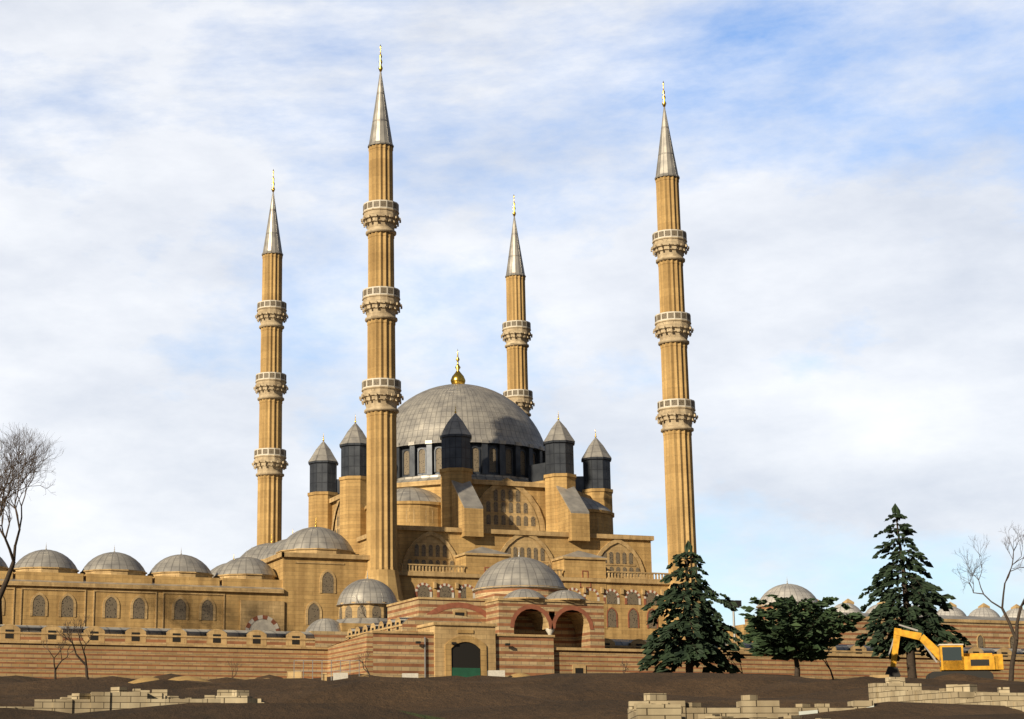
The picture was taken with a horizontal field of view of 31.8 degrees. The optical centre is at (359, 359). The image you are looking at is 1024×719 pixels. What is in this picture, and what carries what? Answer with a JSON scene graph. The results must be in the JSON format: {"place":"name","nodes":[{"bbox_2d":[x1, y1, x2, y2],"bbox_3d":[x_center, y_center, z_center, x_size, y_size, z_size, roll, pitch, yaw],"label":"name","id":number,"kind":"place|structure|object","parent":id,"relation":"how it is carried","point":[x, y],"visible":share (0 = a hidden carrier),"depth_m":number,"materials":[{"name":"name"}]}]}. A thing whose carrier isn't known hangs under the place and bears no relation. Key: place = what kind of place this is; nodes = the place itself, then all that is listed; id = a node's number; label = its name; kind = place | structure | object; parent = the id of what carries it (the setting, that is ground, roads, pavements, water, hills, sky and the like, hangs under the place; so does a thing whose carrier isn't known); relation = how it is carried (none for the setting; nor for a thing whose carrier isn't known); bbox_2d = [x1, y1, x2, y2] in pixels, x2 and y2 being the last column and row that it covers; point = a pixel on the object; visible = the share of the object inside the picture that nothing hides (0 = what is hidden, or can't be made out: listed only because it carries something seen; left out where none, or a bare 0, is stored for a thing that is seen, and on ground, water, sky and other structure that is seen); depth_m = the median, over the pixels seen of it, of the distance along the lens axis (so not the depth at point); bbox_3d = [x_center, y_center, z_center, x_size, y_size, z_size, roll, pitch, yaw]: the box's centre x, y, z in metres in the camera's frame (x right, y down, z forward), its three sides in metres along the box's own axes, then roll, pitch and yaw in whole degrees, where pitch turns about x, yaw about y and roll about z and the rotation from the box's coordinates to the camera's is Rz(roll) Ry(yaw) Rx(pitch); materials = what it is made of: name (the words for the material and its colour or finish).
{"place":"outdoors","nodes":[
{"label":"outdoors","id":0,"kind":"place"},
{"bbox_2d":[305,570,396,646],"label":"small domed building","id":1,"kind":"structure","parent":0,"point":[378,596],"depth_m":185.43,"materials":[{"name":"stone"}]},
{"bbox_2d":[387,550,604,647],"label":"domed entrance building","id":2,"kind":"structure","parent":0,"point":[519,595],"depth_m":169.95,"materials":[{"name":"beige stone"}]},
{"bbox_2d":[0,673,1023,718],"bbox_3d":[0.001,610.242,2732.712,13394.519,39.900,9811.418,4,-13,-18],"label":"terrain","id":3,"kind":"structure","parent":0,"point":[572,696],"depth_m":65.61,"materials":[{"name":"brown soil"}]},
{"bbox_2d":[0,423,63,624],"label":"plane tree","id":4,"kind":"object","parent":3,"relation":"on","point":[20,461],"visible":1,"depth_m":177.48,"materials":[{"name":"grey plant"}]},
{"bbox_2d":[41,633,72,679],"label":"bare tree","id":5,"kind":"object","parent":3,"relation":"on","point":[55,676],"visible":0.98,"depth_m":147.89,"materials":[{"name":"brown plant"}]},
{"bbox_2d":[54,614,94,678],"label":"bare tree","id":6,"kind":"object","parent":3,"relation":"on","point":[80,659],"visible":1,"depth_m":143.56,"materials":[{"name":"brown plant"}]},
{"bbox_2d":[0,687,257,713],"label":"ruins","id":7,"kind":"object","parent":3,"relation":"on","point":[115,698],"visible":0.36,"depth_m":55.66,"materials":[{"name":"stone"}]},
{"bbox_2d":[60,690,265,702],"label":"ruins","id":8,"kind":"object","parent":3,"relation":"on","point":[227,696],"visible":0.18,"depth_m":62.26,"materials":[{"name":"stone"}]},
{"bbox_2d":[0,520,369,631],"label":"domed courtyard building","id":9,"kind":"structure","parent":3,"relation":"on","point":[301,580],"depth_m":204.12,"materials":[{"name":"stone"}]},
{"bbox_2d":[227,659,242,677],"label":"bare shrub","id":10,"kind":"object","parent":3,"relation":"on","point":[234,667],"visible":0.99,"depth_m":147.98,"materials":[{"name":"brown plant"}]},
{"bbox_2d":[252,169,287,544],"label":"minaret","id":11,"kind":"object","parent":3,"relation":"on","point":[270,462],"visible":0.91,"depth_m":264.01,"materials":[{"name":"stone"}]},
{"bbox_2d":[356,650,370,676],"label":"bare shrub","id":12,"kind":"object","parent":3,"relation":"on","point":[363,657],"visible":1,"depth_m":146.45,"materials":[{"name":"brown plant"}]},
{"bbox_2d":[359,44,403,601],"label":"minaret","id":13,"kind":"object","parent":3,"relation":"on","point":[381,396],"visible":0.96,"depth_m":215.83,"materials":[{"name":"stone"}]},
{"bbox_2d":[307,350,670,639],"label":"mosque","id":14,"kind":"structure","parent":3,"relation":"on","point":[487,478],"depth_m":227.28,"materials":[{"name":"stone"}]},
{"bbox_2d":[0,622,1023,681],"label":"precinct wall","id":15,"kind":"structure","parent":3,"relation":"on","point":[476,649],"depth_m":158.93,"materials":[{"name":"stone"}]},
{"bbox_2d":[0,614,1023,656],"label":"arasta bazaar","id":16,"kind":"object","parent":3,"relation":"on","point":[12,632],"visible":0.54,"depth_m":162.42,"materials":[{"name":"beige stone"}]},
{"bbox_2d":[501,195,534,416],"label":"minaret","id":17,"kind":"object","parent":3,"relation":"on","point":[516,330],"visible":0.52,"depth_m":278.87,"materials":[{"name":"stone"}]},
{"bbox_2d":[93,600,1005,683],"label":"site clutter","id":18,"kind":"object","parent":3,"relation":"on","point":[953,676],"visible":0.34,"depth_m":139.79,"materials":[{"name":"stone"}]},
{"bbox_2d":[651,81,700,639],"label":"minaret","id":19,"kind":"object","parent":3,"relation":"on","point":[676,410],"visible":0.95,"depth_m":228.35,"materials":[{"name":"stone"}]},
{"bbox_2d":[628,701,733,718],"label":"ruined stone wall","id":20,"kind":"structure","parent":3,"relation":"on","point":[651,710],"depth_m":49.12,"materials":[{"name":"stone"}]},
{"bbox_2d":[637,541,745,673],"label":"cedar tree","id":21,"kind":"object","parent":3,"relation":"on","point":[702,636],"visible":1,"depth_m":144.88,"materials":[{"name":"green plant"}]},
{"bbox_2d":[726,644,742,672],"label":"bare shrub","id":22,"kind":"object","parent":3,"relation":"on","point":[733,662],"visible":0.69,"depth_m":147.60,"materials":[{"name":"brown plant"}]},
{"bbox_2d":[644,693,873,718],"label":"ruins","id":23,"kind":"object","parent":3,"relation":"on","point":[751,706],"visible":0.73,"depth_m":53.75,"materials":[{"name":"stone"}]},
{"bbox_2d":[739,594,865,676],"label":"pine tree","id":24,"kind":"object","parent":3,"relation":"on","point":[807,633],"visible":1,"depth_m":138.04,"materials":[{"name":"green plant"}]},
{"bbox_2d":[814,647,833,679],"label":"bare tree","id":25,"kind":"object","parent":3,"relation":"on","point":[826,663],"visible":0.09,"depth_m":144.58,"materials":[{"name":"brown plant"}]},
{"bbox_2d":[727,581,1023,648],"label":"domed building","id":26,"kind":"structure","parent":3,"relation":"on","point":[983,625],"depth_m":209.93,"materials":[{"name":"stone"}]},
{"bbox_2d":[855,504,971,677],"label":"cedar tree","id":27,"kind":"object","parent":3,"relation":"on","point":[926,596],"visible":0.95,"depth_m":149.47,"materials":[{"name":"green plant"}]},
{"bbox_2d":[885,624,1003,678],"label":"excavator","id":28,"kind":"object","parent":3,"relation":"on","point":[952,658],"visible":0.82,"depth_m":142.13,"materials":[{"name":"yellow paint"},{"name":"black steel"},{"name":"glass"}]},
{"bbox_2d":[868,677,1023,711],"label":"ruins","id":29,"kind":"object","parent":3,"relation":"on","point":[894,689],"visible":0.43,"depth_m":58.12,"materials":[{"name":"stone"}]},
{"bbox_2d":[952,520,1023,680],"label":"bare tree","id":30,"kind":"object","parent":3,"relation":"on","point":[1015,633],"visible":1,"depth_m":139.74,"materials":[{"name":"brown plant"}]},
{"bbox_2d":[0,0,1023,625],"label":"sky","id":31,"kind":"structure","parent":0,"point":[851,172],"materials":[{"name":"white"}]}
]}

